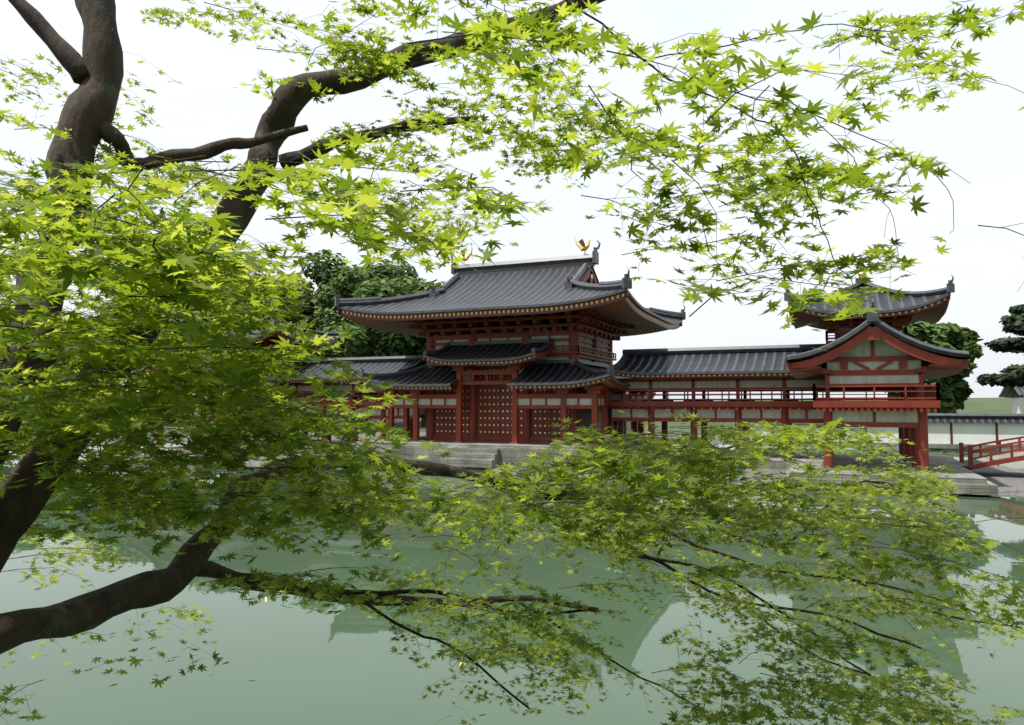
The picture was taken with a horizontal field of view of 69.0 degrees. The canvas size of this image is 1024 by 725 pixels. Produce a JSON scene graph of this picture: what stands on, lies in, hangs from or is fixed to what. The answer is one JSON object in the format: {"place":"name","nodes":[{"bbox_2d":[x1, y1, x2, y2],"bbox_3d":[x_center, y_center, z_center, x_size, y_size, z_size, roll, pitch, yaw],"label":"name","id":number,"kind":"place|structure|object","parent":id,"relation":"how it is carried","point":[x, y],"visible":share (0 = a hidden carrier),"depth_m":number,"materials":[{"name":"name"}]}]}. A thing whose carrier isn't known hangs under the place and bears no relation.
{"place":"outdoors","nodes":[
{"label":"outdoors","id":0,"kind":"place"},
{"bbox_2d":[0,436,1023,724],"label":"pond water","id":1,"kind":"structure","parent":0,"point":[302,666],"depth_m":11.59,"materials":[{"name":"green liquid"}]},
{"bbox_2d":[0,0,1023,400],"label":"sky","id":2,"kind":"structure","parent":0,"point":[980,137],"materials":[{"name":"white"}]},
{"bbox_2d":[20,398,1023,495],"bbox_3d":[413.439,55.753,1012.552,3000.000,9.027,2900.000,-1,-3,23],"label":"ground","id":3,"kind":"structure","parent":0,"point":[1007,480],"depth_m":76.39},
{"bbox_2d":[0,249,983,426],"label":"trees","id":4,"kind":"object","parent":3,"relation":"on","point":[344,280],"depth_m":92.42,"materials":[{"name":"green plant"}]},
{"bbox_2d":[976,304,1023,387],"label":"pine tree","id":5,"kind":"object","parent":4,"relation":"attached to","point":[1012,375],"visible":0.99,"depth_m":63.55,"materials":[{"name":"green plant"}]},
{"bbox_2d":[0,0,1023,724],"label":"maple leaves","id":6,"kind":"object","parent":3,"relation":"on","point":[148,284],"visible":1,"depth_m":3.48,"materials":[{"name":"green plant"}]},
{"bbox_2d":[352,436,673,468],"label":"stone platform","id":7,"kind":"structure","parent":3,"relation":"on","point":[477,454],"depth_m":41.35,"materials":[{"name":"grey stone"}]},
{"bbox_2d":[381,267,646,444],"bbox_3d":[0.489,-0.503,48.255,14.100,10.950,12.600,-1,-3,23],"label":"frame","id":8,"kind":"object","parent":7,"relation":"on","point":[592,324],"depth_m":44.67,"materials":[{"name":"red wood"}]},
{"bbox_2d":[435,369,568,436],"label":"doors","id":9,"kind":"structure","parent":8,"relation":"attached to","point":[487,410],"depth_m":45.26,"materials":[{"name":"red wood"}]},
{"bbox_2d":[338,290,670,391],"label":"rafter ends","id":10,"kind":"object","parent":8,"relation":"attached to","point":[622,311],"visible":0.36,"depth_m":46.05,"materials":[{"name":"brown wood"}]},
{"bbox_2d":[338,291,681,389],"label":"roof eaves","id":11,"kind":"object","parent":8,"relation":"attached to","point":[521,311],"visible":0.55,"depth_m":41.78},
{"bbox_2d":[340,266,681,383],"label":"roof tiles","id":12,"kind":"object","parent":8,"relation":"attached to","point":[532,287],"visible":0.5,"depth_m":44.98,"materials":[{"name":"grey tile"}]},
{"bbox_2d":[333,240,685,386],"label":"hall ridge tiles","id":13,"kind":"object","parent":12,"relation":"on","point":[585,261],"visible":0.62,"depth_m":45.60,"materials":[{"name":"grey tile"}]},
{"bbox_2d":[451,278,591,436],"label":"plaster wall panels","id":14,"kind":"object","parent":8,"relation":"attached to","point":[585,415],"visible":0.26,"depth_m":45.07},
{"bbox_2d":[459,238,592,278],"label":"phoenix statues","id":15,"kind":"object","parent":8,"relation":"attached to","point":[585,247],"visible":0.81,"depth_m":47.42,"materials":[{"name":"gold metal"}]},
{"bbox_2d":[142,313,968,470],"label":"temple wing corridors","id":16,"kind":"object","parent":3,"relation":"on","point":[920,401],"depth_m":39.11,"materials":[{"name":"red wood"}]},
{"bbox_2d":[132,297,964,385],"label":"roof eaves","id":17,"kind":"object","parent":16,"relation":"attached to","point":[910,311],"visible":0.36,"depth_m":39.88,"materials":[{"name":"red wood"}]},
{"bbox_2d":[130,275,968,381],"bbox_3d":[-0.681,-1.527,45.572,47.700,4.900,12.950,-1,-3,23],"label":"roof","id":18,"kind":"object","parent":16,"relation":"attached to","point":[743,361],"visible":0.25,"depth_m":41.98,"materials":[{"name":"grey tile"}]},
{"bbox_2d":[133,294,968,380],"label":"wing eave rafters","id":19,"kind":"object","parent":16,"relation":"attached to","point":[934,315],"visible":0.19,"depth_m":37.56,"materials":[{"name":"brown wood"}]},
{"bbox_2d":[273,272,866,312],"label":"wing finials","id":20,"kind":"object","parent":16,"relation":"attached to","point":[860,275],"visible":0.25,"depth_m":40.28,"materials":[{"name":"gold metal"}]},
{"bbox_2d":[114,439,997,495],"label":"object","id":21,"kind":"object","parent":3,"relation":"on","point":[964,480],"visible":0.13,"depth_m":34.05,"materials":[{"name":"grey stone"}]},
{"bbox_2d":[275,397,1023,444],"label":"perimeter wall plaster","id":22,"kind":"object","parent":3,"relation":"on","point":[965,433],"visible":0.27,"depth_m":57.60,"materials":[{"name":"white paint"}]},
{"bbox_2d":[293,386,1023,397],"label":"house roof tiles","id":23,"kind":"object","parent":22,"relation":"on","point":[1010,392],"visible":0.09,"depth_m":78.45,"materials":[{"name":"grey tile"}]},
{"bbox_2d":[361,386,1022,396],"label":"house ridge tiles","id":24,"kind":"object","parent":23,"relation":"on","point":[1018,392],"visible":0.14,"depth_m":72.76,"materials":[{"name":"grey tile"}]},
{"bbox_2d":[928,418,1023,422],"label":"perimeter wall roof tiles","id":25,"kind":"object","parent":22,"relation":"on","point":[981,420],"visible":0.36,"depth_m":57.11,"materials":[{"name":"grey tile"}]},
{"bbox_2d":[928,413,1023,417],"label":"perimeter wall ridge tiles","id":26,"kind":"object","parent":25,"relation":"on","point":[964,415],"depth_m":57.35,"materials":[{"name":"grey tile"}]},
{"bbox_2d":[749,440,1023,449],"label":"boundary wall","id":27,"kind":"structure","parent":3,"relation":"on","point":[954,446],"depth_m":57.77,"materials":[{"name":"white paint"}]},
{"bbox_2d":[959,436,1023,469],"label":"bridge railing","id":28,"kind":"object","parent":3,"relation":"on","point":[991,462],"visible":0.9,"depth_m":34.57,"materials":[{"name":"red wood"}]},
{"bbox_2d":[963,451,1023,469],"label":"bridge deck","id":29,"kind":"structure","parent":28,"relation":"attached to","point":[995,457],"depth_m":35.54,"materials":[{"name":"grey wood"}]},
{"bbox_2d":[624,421,638,434],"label":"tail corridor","id":30,"kind":"object","parent":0,"point":[625,427],"depth_m":66.26,"materials":[{"name":"red wood"}]},
{"bbox_2d":[749,422,997,444],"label":"wall posts","id":31,"kind":"object","parent":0,"point":[951,433],"visible":0.29,"depth_m":57.63,"materials":[{"name":"brown wood"}]}
]}

